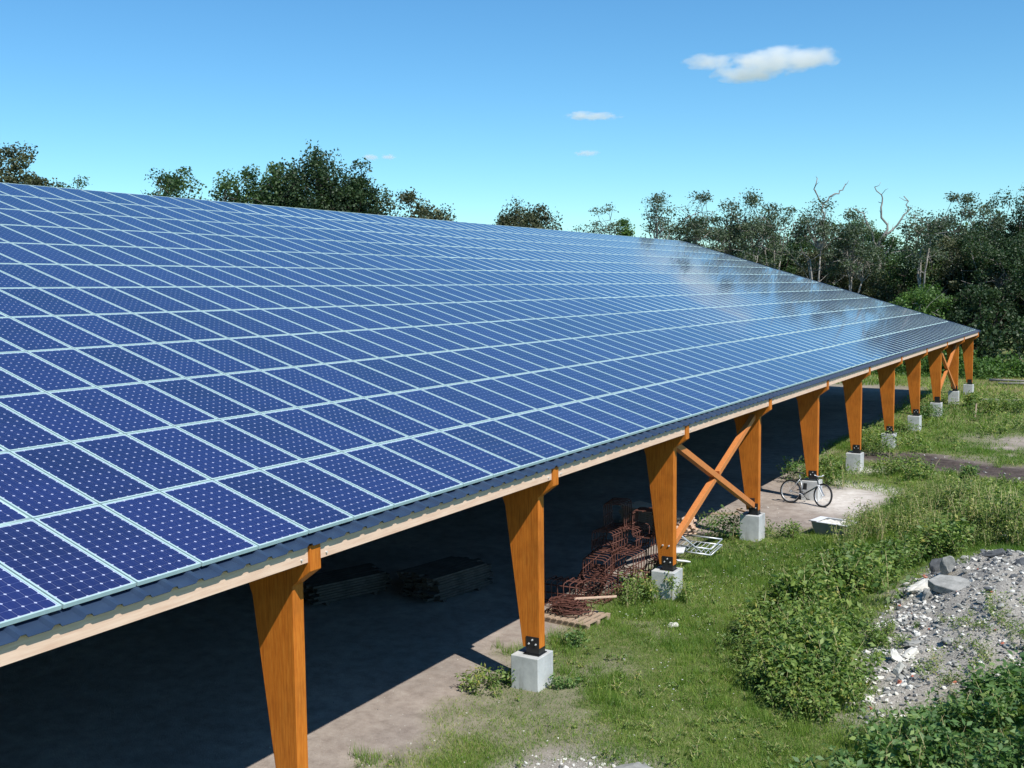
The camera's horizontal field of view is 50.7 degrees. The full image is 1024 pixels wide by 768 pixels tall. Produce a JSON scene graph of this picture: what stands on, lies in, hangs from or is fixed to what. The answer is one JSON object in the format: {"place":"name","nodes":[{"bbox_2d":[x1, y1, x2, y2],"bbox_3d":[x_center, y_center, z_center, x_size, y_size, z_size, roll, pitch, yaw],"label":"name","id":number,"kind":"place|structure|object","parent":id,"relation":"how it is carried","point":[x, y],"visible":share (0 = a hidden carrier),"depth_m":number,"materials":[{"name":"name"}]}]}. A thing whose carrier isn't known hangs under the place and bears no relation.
{"place":"outdoors","nodes":[
{"label":"outdoors","id":0,"kind":"place"},
{"bbox_2d":[0,286,1023,767],"bbox_3d":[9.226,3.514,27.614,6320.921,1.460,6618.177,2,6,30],"label":"ground","id":1,"kind":"structure","parent":0,"point":[180,686],"depth_m":19.45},
{"bbox_2d":[0,141,39,185],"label":"tree","id":2,"kind":"object","parent":1,"relation":"on","point":[14,160],"visible":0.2,"depth_m":74.79,"materials":[{"name":"green plant"}]},
{"bbox_2d":[16,176,70,187],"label":"tree","id":3,"kind":"object","parent":1,"relation":"on","point":[41,181],"visible":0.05,"depth_m":74.50,"materials":[{"name":"green plant"}]},
{"bbox_2d":[54,174,92,188],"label":"tree","id":4,"kind":"object","parent":1,"relation":"on","point":[84,182],"visible":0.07,"depth_m":76.21,"materials":[{"name":"green plant"}]},
{"bbox_2d":[140,166,206,199],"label":"tree","id":5,"kind":"object","parent":1,"relation":"on","point":[174,183],"visible":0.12,"depth_m":74.28,"materials":[{"name":"green plant"}]},
{"bbox_2d":[207,163,271,204],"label":"tree","id":6,"kind":"object","parent":1,"relation":"on","point":[224,189],"visible":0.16,"depth_m":74.42,"materials":[{"name":"green plant"}]},
{"bbox_2d":[252,161,293,205],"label":"tree","id":7,"kind":"object","parent":1,"relation":"on","point":[273,169],"visible":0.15,"depth_m":74.24,"materials":[{"name":"green plant"}]},
{"bbox_2d":[257,139,370,212],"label":"tree","id":8,"kind":"object","parent":1,"relation":"on","point":[317,179],"visible":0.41,"depth_m":73.48,"materials":[{"name":"green plant"}]},
{"bbox_2d":[303,563,390,605],"bbox_3d":[-3.704,4.379,23.497,2.030,0.467,0.938,-5,7,-40],"label":"lumber stack","id":9,"kind":"object","parent":1,"relation":"on","point":[326,588],"visible":0.86,"depth_m":23.20,"materials":[{"name":"wood"}]},
{"bbox_2d":[321,157,395,215],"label":"tree","id":10,"kind":"object","parent":1,"relation":"on","point":[360,189],"visible":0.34,"depth_m":74.14,"materials":[{"name":"green plant"}]},
{"bbox_2d":[377,187,456,221],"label":"tree","id":11,"kind":"object","parent":1,"relation":"on","point":[422,211],"visible":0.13,"depth_m":74.28,"materials":[{"name":"green plant"}]},
{"bbox_2d":[397,556,492,601],"bbox_3d":[-1.450,4.281,23.682,1.080,0.581,1.934,4,7,40],"label":"lumber stack","id":12,"kind":"object","parent":1,"relation":"on","point":[441,580],"visible":1,"depth_m":23.27,"materials":[{"name":"wood"}]},
{"bbox_2d":[455,663,515,696],"bbox_3d":[-0.326,4.872,17.994,0.909,0.514,1.064,4,7,43],"label":"weed bush","id":13,"kind":"object","parent":1,"relation":"on","point":[480,675],"visible":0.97,"depth_m":17.90,"materials":[{"name":"green plant"}]},
{"bbox_2d":[0,182,980,767],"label":"solar shed","id":14,"kind":"structure","parent":1,"relation":"on","point":[272,406],"depth_m":20.20,"materials":[{"name":"blue"}]},
{"bbox_2d":[492,196,562,229],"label":"tree","id":15,"kind":"object","parent":1,"relation":"on","point":[533,219],"visible":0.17,"depth_m":91.14,"materials":[{"name":"green plant"}]},
{"bbox_2d":[548,672,582,689],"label":"weed bush","id":16,"kind":"object","parent":1,"relation":"on","point":[557,683],"visible":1,"depth_m":17.83,"materials":[{"name":"green plant"}]},
{"bbox_2d":[544,575,588,602],"bbox_3d":[1.150,4.363,22.801,0.820,0.483,0.523,1,8,32],"label":"wire cage","id":17,"kind":"object","parent":1,"relation":"on","point":[566,580],"visible":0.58,"depth_m":22.77,"materials":[{"name":"metal"}]},
{"bbox_2d":[545,627,590,648],"bbox_3d":[0.851,4.734,19.901,1.323,0.406,0.624,-3,6,-25],"label":"weed bush","id":18,"kind":"object","parent":1,"relation":"on","point":[574,637],"visible":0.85,"depth_m":19.96,"materials":[{"name":"green plant"}]},
{"bbox_2d":[544,607,610,629],"bbox_3d":[1.221,4.669,21.677,1.240,0.115,0.920,3,6,36],"label":"pallet","id":19,"kind":"object","parent":1,"relation":"on","point":[554,618],"visible":0.61,"depth_m":21.42,"materials":[{"name":"wood"}]},
{"bbox_2d":[544,593,595,617],"bbox_3d":[1.163,4.452,21.735,1.007,0.392,0.746,1,5,18],"label":"wire heap","id":20,"kind":"object","parent":19,"relation":"on","point":[565,602],"visible":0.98,"depth_m":21.57,"materials":[{"name":"metal"}]},
{"bbox_2d":[574,595,616,599],"bbox_3d":[1.666,4.267,21.577,0.850,0.027,0.070,-5,5,8],"label":"loose board","id":21,"kind":"object","parent":20,"relation":"on","point":[597,597],"visible":1,"depth_m":21.55,"materials":[{"name":"brown wood"}]},
{"bbox_2d":[577,563,606,596],"bbox_3d":[1.749,4.285,23.604,0.523,0.483,0.820,2,10,14],"label":"wire cage","id":22,"kind":"object","parent":1,"relation":"on","point":[580,575],"visible":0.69,"depth_m":23.50,"materials":[{"name":"metal"}]},
{"bbox_2d":[591,539,613,571],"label":"wire cage","id":23,"kind":"object","parent":22,"relation":"on","point":[610,542],"visible":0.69,"depth_m":23.49,"materials":[{"name":"metal"}]},
{"bbox_2d":[583,573,621,604],"bbox_3d":[1.928,4.342,22.946,0.523,0.483,0.820,1,4,32],"label":"wire cage","id":24,"kind":"object","parent":1,"relation":"on","point":[597,581],"visible":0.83,"depth_m":22.86,"materials":[{"name":"metal"}]},
{"bbox_2d":[582,547,617,581],"bbox_3d":[1.893,3.855,23.125,0.523,0.483,0.820,4,11,25],"label":"wire cage","id":25,"kind":"object","parent":24,"relation":"on","point":[595,559],"visible":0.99,"depth_m":23.06,"materials":[{"name":"metal"}]},
{"bbox_2d":[587,203,627,235],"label":"tree","id":26,"kind":"object","parent":1,"relation":"on","point":[610,226],"visible":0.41,"depth_m":92.02,"materials":[{"name":"green plant"}]},
{"bbox_2d":[613,217,635,236],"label":"tree","id":27,"kind":"object","parent":1,"relation":"on","point":[626,231],"visible":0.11,"depth_m":91.91,"materials":[{"name":"green plant"}]},
{"bbox_2d":[610,565,650,593],"bbox_3d":[2.597,4.279,23.574,0.820,0.483,0.523,3,10,21],"label":"wire cage","id":28,"kind":"object","parent":1,"relation":"on","point":[648,571],"visible":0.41,"depth_m":23.52,"materials":[{"name":"metal"}]},
{"bbox_2d":[611,545,646,576],"bbox_3d":[2.538,3.827,23.349,0.523,0.483,0.820,4,6,30],"label":"wire cage","id":29,"kind":"object","parent":28,"relation":"on","point":[625,554],"visible":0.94,"depth_m":23.28,"materials":[{"name":"metal"}]},
{"bbox_2d":[591,524,627,553],"bbox_3d":[2.117,3.357,23.383,0.523,0.483,0.820,4,5,29],"label":"wire cage","id":30,"kind":"object","parent":29,"relation":"on","point":[606,531],"visible":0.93,"depth_m":23.31,"materials":[{"name":"metal"}]},
{"bbox_2d":[603,497,631,530],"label":"wire cage","id":31,"kind":"object","parent":30,"relation":"on","point":[609,502],"visible":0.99,"depth_m":23.57,"materials":[{"name":"metal"}]},
{"bbox_2d":[614,521,649,550],"bbox_3d":[2.634,3.327,23.658,0.523,0.483,0.820,6,6,28],"label":"wire cage","id":32,"kind":"object","parent":29,"relation":"on","point":[635,542],"visible":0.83,"depth_m":23.58,"materials":[{"name":"metal"}]},
{"bbox_2d":[632,507,655,538],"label":"wire cage","id":33,"kind":"object","parent":32,"relation":"on","point":[646,509],"visible":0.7,"depth_m":23.49,"materials":[{"name":"metal"}]},
{"bbox_2d":[614,762,651,767],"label":"stone","id":34,"kind":"object","parent":1,"relation":"on","point":[636,765],"visible":1,"depth_m":14.62,"materials":[{"name":"stone"}]},
{"bbox_2d":[614,565,657,607],"bbox_3d":[2.575,4.263,22.729,0.808,0.783,1.136,2,6,30],"label":"weed bush","id":35,"kind":"object","parent":1,"relation":"on","point":[630,589],"visible":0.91,"depth_m":22.77,"materials":[{"name":"green plant"}]},
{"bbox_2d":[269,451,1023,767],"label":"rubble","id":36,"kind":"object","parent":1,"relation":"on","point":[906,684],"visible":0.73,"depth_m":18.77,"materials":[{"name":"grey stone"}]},
{"bbox_2d":[632,577,662,602],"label":"weed bush","id":37,"kind":"object","parent":1,"relation":"on","point":[654,591],"visible":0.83,"depth_m":22.72,"materials":[{"name":"green plant"}]},
{"bbox_2d":[644,560,661,584],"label":"wire cage","id":38,"kind":"object","parent":1,"relation":"on","point":[649,563],"visible":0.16,"depth_m":23.72,"materials":[{"name":"metal"}]},
{"bbox_2d":[645,533,658,563],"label":"wire cage","id":39,"kind":"object","parent":38,"relation":"on","point":[657,559],"visible":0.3,"depth_m":23.76,"materials":[{"name":"metal"}]},
{"bbox_2d":[639,190,677,239],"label":"tree","id":40,"kind":"object","parent":1,"relation":"on","point":[656,209],"visible":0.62,"depth_m":85.00,"materials":[{"name":"green plant"}]},
{"bbox_2d":[619,501,697,535],"bbox_3d":[3.963,3.707,29.417,0.798,0.581,2.437,-4,6,-32],"label":"lumber stack","id":41,"kind":"object","parent":1,"relation":"on","point":[645,517],"visible":0.48,"depth_m":29.23,"materials":[{"name":"brown wood"}]},
{"bbox_2d":[656,216,684,239],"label":"tree","id":42,"kind":"object","parent":1,"relation":"on","point":[666,237],"visible":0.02,"depth_m":95.42,"materials":[{"name":"green plant"}]},
{"bbox_2d":[663,570,694,601],"bbox_3d":[3.496,4.274,22.700,0.642,0.668,0.706,-1,5,-6],"label":"weed bush","id":43,"kind":"object","parent":1,"relation":"on","point":[686,589],"visible":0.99,"depth_m":22.72,"materials":[{"name":"green plant"}]},
{"bbox_2d":[347,366,1023,767],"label":"grass","id":44,"kind":"structure","parent":1,"relation":"on","point":[731,566],"depth_m":19.09,"materials":[{"name":"plant"}]},
{"bbox_2d":[667,190,729,250],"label":"tree","id":45,"kind":"object","parent":1,"relation":"on","point":[696,226],"visible":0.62,"depth_m":84.26,"materials":[{"name":"green plant"}]},
{"bbox_2d":[676,534,722,555],"bbox_3d":[4.516,3.944,26.561,1.134,0.288,0.705,3,6,34],"label":"lattice scaffold","id":46,"kind":"object","parent":1,"relation":"on","point":[712,547],"visible":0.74,"depth_m":26.44,"materials":[{"name":"metal"}]},
{"bbox_2d":[676,546,685,552],"bbox_3d":[3.876,4.026,26.188,0.620,0.036,0.420,-3,10,16],"label":"white panel","id":47,"kind":"object","parent":46,"relation":"on","point":[680,549],"visible":0.47,"depth_m":26.11,"materials":[{"name":"plastic"}]},
{"bbox_2d":[681,226,740,255],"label":"tree","id":48,"kind":"object","parent":1,"relation":"on","point":[709,228],"visible":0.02,"depth_m":95.64,"materials":[{"name":"green plant"}]},
{"bbox_2d":[696,512,738,514],"bbox_3d":[5.879,3.779,31.442,1.400,0.060,0.100,0,5,5],"label":"timber offcut","id":49,"kind":"object","parent":1,"relation":"on","point":[704,513],"visible":0.42,"depth_m":31.41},
{"bbox_2d":[696,504,742,538],"bbox_3d":[5.553,3.594,28.489,1.517,0.986,1.400,2,6,30],"label":"weed bush","id":50,"kind":"object","parent":1,"relation":"on","point":[715,528],"visible":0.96,"depth_m":28.25,"materials":[{"name":"green plant"}]},
{"bbox_2d":[706,197,761,258],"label":"tree","id":51,"kind":"object","parent":1,"relation":"on","point":[736,233],"visible":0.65,"depth_m":85.75,"materials":[{"name":"green plant"}]},
{"bbox_2d":[724,188,785,268],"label":"tree","id":52,"kind":"object","parent":1,"relation":"on","point":[750,198],"visible":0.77,"depth_m":84.84,"materials":[{"name":"green plant"}]},
{"bbox_2d":[734,220,794,270],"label":"tree","id":53,"kind":"object","parent":1,"relation":"on","point":[771,261],"visible":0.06,"depth_m":93.32,"materials":[{"name":"green plant"}]},
{"bbox_2d":[748,202,804,269],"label":"tree","id":54,"kind":"object","parent":1,"relation":"on","point":[784,250],"visible":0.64,"depth_m":85.93,"materials":[{"name":"green plant"}]},
{"bbox_2d":[765,517,801,537],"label":"weed bush","id":55,"kind":"object","parent":1,"relation":"on","point":[792,530],"visible":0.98,"depth_m":28.20,"materials":[{"name":"green plant"}]},
{"bbox_2d":[774,455,808,480],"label":"weed bush","id":56,"kind":"object","parent":1,"relation":"on","point":[791,470],"visible":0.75,"depth_m":36.55,"materials":[{"name":"green plant"}]},
{"bbox_2d":[763,229,838,286],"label":"tree","id":57,"kind":"object","parent":1,"relation":"on","point":[795,246],"visible":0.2,"depth_m":93.02,"materials":[{"name":"green plant"}]},
{"bbox_2d":[780,471,832,507],"bbox_3d":[8.885,3.166,32.537,1.777,0.972,0.625,4,-2,43],"label":"bicycle","id":58,"kind":"object","parent":1,"relation":"on","point":[818,487],"visible":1,"depth_m":32.55,"materials":[{"name":"metal"}]},
{"bbox_2d":[786,197,843,281],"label":"tree","id":59,"kind":"object","parent":1,"relation":"on","point":[823,227],"visible":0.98,"depth_m":85.60,"materials":[{"name":"green plant"}]},
{"bbox_2d":[808,177,847,282],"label":"dead tree","id":60,"kind":"object","parent":1,"relation":"on","point":[834,194],"visible":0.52,"depth_m":92.10,"materials":[{"name":"wood"}]},
{"bbox_2d":[793,234,866,292],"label":"tree","id":61,"kind":"object","parent":1,"relation":"on","point":[842,281],"visible":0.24,"depth_m":89.73,"materials":[{"name":"green plant"}]},
{"bbox_2d":[808,516,858,536],"bbox_3d":[8.482,3.798,28.485,1.080,0.374,0.720,4,7,42],"label":"plastic tub","id":62,"kind":"object","parent":1,"relation":"on","point":[821,525],"visible":0.66,"depth_m":28.41,"materials":[{"name":"white plastic"}]},
{"bbox_2d":[800,449,869,489],"bbox_3d":[10.633,2.771,35.656,2.040,1.319,2.006,2,6,30],"label":"weed bush","id":63,"kind":"object","parent":1,"relation":"on","point":[823,469],"visible":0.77,"depth_m":35.59,"materials":[{"name":"green plant"}]},
{"bbox_2d":[711,511,976,726],"bbox_3d":[6.492,3.981,21.123,3.716,1.622,10.799,2,6,30],"label":"weed thicket","id":64,"kind":"object","parent":1,"relation":"on","point":[800,655],"visible":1,"depth_m":19.36,"materials":[{"name":"green plant"}]},
{"bbox_2d":[818,206,890,293],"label":"tree","id":65,"kind":"object","parent":1,"relation":"on","point":[848,246],"visible":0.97,"depth_m":85.13,"materials":[{"name":"green plant"}]},
{"bbox_2d":[830,216,901,291],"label":"tree","id":66,"kind":"object","parent":1,"relation":"on","point":[859,222],"visible":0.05,"depth_m":94.90,"materials":[{"name":"green plant"}]},
{"bbox_2d":[720,209,1021,348],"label":"distant wood","id":67,"kind":"object","parent":1,"relation":"on","point":[1006,344],"depth_m":111.84,"materials":[{"name":"green plant"}]},
{"bbox_2d":[836,264,911,304],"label":"tree","id":68,"kind":"object","parent":1,"relation":"on","point":[872,291],"visible":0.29,"depth_m":87.57,"materials":[{"name":"green plant"}]},
{"bbox_2d":[837,230,910,299],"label":"tree","id":69,"kind":"object","parent":1,"relation":"on","point":[894,242],"visible":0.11,"depth_m":92.76,"materials":[{"name":"green plant"}]},
{"bbox_2d":[853,182,909,280],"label":"dead tree","id":70,"kind":"object","parent":1,"relation":"on","point":[886,232],"visible":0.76,"depth_m":92.15,"materials":[{"name":"wood"}]},
{"bbox_2d":[861,422,908,456],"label":"weed bush","id":71,"kind":"object","parent":1,"relation":"on","point":[867,444],"visible":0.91,"depth_m":41.77,"materials":[{"name":"green plant"}]},
{"bbox_2d":[891,648,902,661],"bbox_3d":[6.459,4.576,18.081,0.227,0.296,0.186,1,5,19],"label":"stone","id":72,"kind":"object","parent":1,"relation":"on","point":[895,655],"visible":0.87,"depth_m":18.04,"materials":[{"name":"white stone"}]},
{"bbox_2d":[876,418,921,433],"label":"weed bush","id":73,"kind":"object","parent":1,"relation":"on","point":[909,428],"visible":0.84,"depth_m":47.42,"materials":[{"name":"green plant"}]},
{"bbox_2d":[893,662,904,674],"bbox_3d":[6.330,4.651,17.671,0.151,0.264,0.125,19,22,16],"label":"stone","id":74,"kind":"object","parent":1,"relation":"on","point":[898,667],"visible":1,"depth_m":17.64,"materials":[{"name":"white stone"}]},
{"bbox_2d":[867,447,939,478],"bbox_3d":[13.595,2.776,37.372,2.378,0.868,2.201,-5,7,-41],"label":"weed bush","id":75,"kind":"object","parent":1,"relation":"on","point":[898,462],"visible":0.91,"depth_m":37.39,"materials":[{"name":"green plant"}]},
{"bbox_2d":[788,650,1023,767],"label":"weed thicket","id":76,"kind":"object","parent":1,"relation":"on","point":[1001,693],"visible":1,"depth_m":14.44,"materials":[{"name":"green plant"}]},
{"bbox_2d":[897,640,921,646],"bbox_3d":[6.837,4.453,18.518,0.456,0.118,0.219,-11,7,19],"label":"stone","id":77,"kind":"object","parent":1,"relation":"on","point":[911,643],"visible":0.96,"depth_m":18.48,"materials":[{"name":"stone"}]},
{"bbox_2d":[867,247,952,305],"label":"tree","id":78,"kind":"object","parent":1,"relation":"on","point":[900,276],"visible":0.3,"depth_m":88.62,"materials":[{"name":"green plant"}]},
{"bbox_2d":[902,646,918,658],"bbox_3d":[6.684,4.515,18.203,0.295,0.177,0.214,-4,6,-31],"label":"stone","id":79,"kind":"object","parent":1,"relation":"on","point":[913,651],"visible":0.98,"depth_m":18.14,"materials":[{"name":"white stone"}]},
{"bbox_2d":[906,578,928,593],"bbox_3d":[7.990,3.994,21.235,0.577,0.341,0.320,-1,5,-9],"label":"stone","id":80,"kind":"object","parent":1,"relation":"on","point":[916,587],"visible":0.73,"depth_m":21.12,"materials":[{"name":"white stone"}]},
{"bbox_2d":[886,281,958,320],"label":"tree","id":81,"kind":"object","parent":1,"relation":"on","point":[923,301],"visible":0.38,"depth_m":81.99,"materials":[{"name":"green plant"}]},
{"bbox_2d":[890,206,956,289],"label":"tree","id":82,"kind":"object","parent":1,"relation":"on","point":[931,232],"visible":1,"depth_m":83.89,"materials":[{"name":"green plant"}]},
{"bbox_2d":[826,470,1023,554],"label":"weed thicket","id":83,"kind":"object","parent":1,"relation":"on","point":[989,515],"visible":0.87,"depth_m":27.20,"materials":[{"name":"green plant"}]},
{"bbox_2d":[922,588,931,599],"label":"stone","id":84,"kind":"object","parent":1,"relation":"on","point":[927,593],"visible":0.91,"depth_m":20.39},
{"bbox_2d":[837,391,1023,503],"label":"rough weeds","id":85,"kind":"object","parent":1,"relation":"on","point":[1001,424],"visible":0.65,"depth_m":43.90,"materials":[{"name":"green plant"}]},
{"bbox_2d":[920,398,948,420],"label":"weed bush","id":86,"kind":"object","parent":1,"relation":"on","point":[930,410],"visible":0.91,"depth_m":52.35,"materials":[{"name":"green plant"}]},
{"bbox_2d":[929,558,941,573],"bbox_3d":[8.675,3.760,22.153,0.281,0.406,0.134,-2,5,-17],"label":"stone","id":87,"kind":"object","parent":1,"relation":"on","point":[934,565],"visible":0.9,"depth_m":22.09,"materials":[{"name":"stone"}]},
{"bbox_2d":[871,347,1023,379],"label":"undergrowth","id":88,"kind":"object","parent":1,"relation":"on","point":[1001,370],"visible":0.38,"depth_m":75.42,"materials":[{"name":"green plant"}]},
{"bbox_2d":[941,637,953,645],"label":"stone","id":89,"kind":"object","parent":1,"relation":"on","point":[947,640],"visible":0.88,"depth_m":18.14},
{"bbox_2d":[940,556,955,574],"bbox_3d":[8.719,3.651,21.605,0.297,0.448,0.200,12,24,6],"label":"stone","id":90,"kind":"object","parent":1,"relation":"on","point":[947,564],"visible":1,"depth_m":21.55,"materials":[{"name":"stone"}]},
{"bbox_2d":[928,574,969,593],"bbox_3d":[8.338,3.811,20.390,0.852,0.152,0.574,11,24,43],"label":"stone slab","id":91,"kind":"object","parent":1,"relation":"on","point":[944,584],"depth_m":20.37,"materials":[{"name":"stone"}]},
{"bbox_2d":[906,234,998,358],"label":"tree","id":92,"kind":"object","parent":1,"relation":"on","point":[947,274],"visible":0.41,"depth_m":86.86,"materials":[{"name":"green plant"}]},
{"bbox_2d":[941,464,981,477],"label":"weed bush","id":93,"kind":"object","parent":1,"relation":"on","point":[969,469],"visible":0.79,"depth_m":36.80,"materials":[{"name":"green plant"}]},
{"bbox_2d":[900,302,1023,373],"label":"undergrowth","id":94,"kind":"object","parent":1,"relation":"on","point":[993,348],"visible":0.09,"depth_m":77.95,"materials":[{"name":"green plant"}]},
{"bbox_2d":[915,191,1014,296],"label":"tree","id":95,"kind":"object","parent":1,"relation":"on","point":[995,221],"visible":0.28,"depth_m":90.62,"materials":[{"name":"green plant"}]},
{"bbox_2d":[908,588,1023,695],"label":"weed thicket","id":96,"kind":"object","parent":1,"relation":"on","point":[941,619],"visible":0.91,"depth_m":17.79,"materials":[{"name":"green plant"}]},
{"bbox_2d":[962,390,996,405],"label":"weed bush","id":97,"kind":"object","parent":1,"relation":"on","point":[969,397],"visible":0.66,"depth_m":57.86,"materials":[{"name":"green plant"}]},
{"bbox_2d":[938,281,1022,366],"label":"tree","id":98,"kind":"object","parent":1,"relation":"on","point":[969,306],"visible":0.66,"depth_m":80.11,"materials":[{"name":"green plant"}]},
{"bbox_2d":[946,220,1023,349],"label":"tree","id":99,"kind":"object","parent":1,"relation":"on","point":[996,261],"visible":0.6,"depth_m":84.56,"materials":[{"name":"green plant"}]},
{"bbox_2d":[981,548,1006,557],"bbox_3d":[9.909,3.477,22.127,0.547,0.252,0.183,1,5,13],"label":"stone","id":100,"kind":"object","parent":1,"relation":"on","point":[994,553],"visible":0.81,"depth_m":22.07,"materials":[{"name":"stone"}]},
{"bbox_2d":[964,390,1023,413],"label":"weed bush","id":101,"kind":"object","parent":1,"relation":"on","point":[992,405],"visible":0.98,"depth_m":54.63,"materials":[{"name":"green plant"}]},
{"bbox_2d":[977,186,1023,358],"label":"tree","id":102,"kind":"object","parent":1,"relation":"on","point":[1017,228],"visible":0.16,"depth_m":91.75,"materials":[{"name":"green plant"}]},
{"bbox_2d":[989,379,1023,381],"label":"fallen log","id":103,"kind":"object","parent":1,"relation":"on","point":[1010,380],"visible":0.92,"depth_m":71.09,"materials":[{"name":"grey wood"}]},
{"bbox_2d":[993,263,1023,327],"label":"tree","id":104,"kind":"object","parent":1,"relation":"on","point":[1016,286],"visible":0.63,"depth_m":80.39,"materials":[{"name":"green plant"}]},
{"bbox_2d":[999,388,1023,408],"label":"weed bush","id":105,"kind":"object","parent":1,"relation":"on","point":[1008,394],"visible":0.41,"depth_m":56.18,"materials":[{"name":"green plant"}]},
{"bbox_2d":[1012,557,1023,564],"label":"stone","id":106,"kind":"object","parent":1,"relation":"on","point":[1020,561],"visible":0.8,"depth_m":20.63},
{"bbox_2d":[0,0,1023,284],"label":"sky","id":107,"kind":"structure","parent":0,"point":[572,106],"materials":[{"name":"blue"}]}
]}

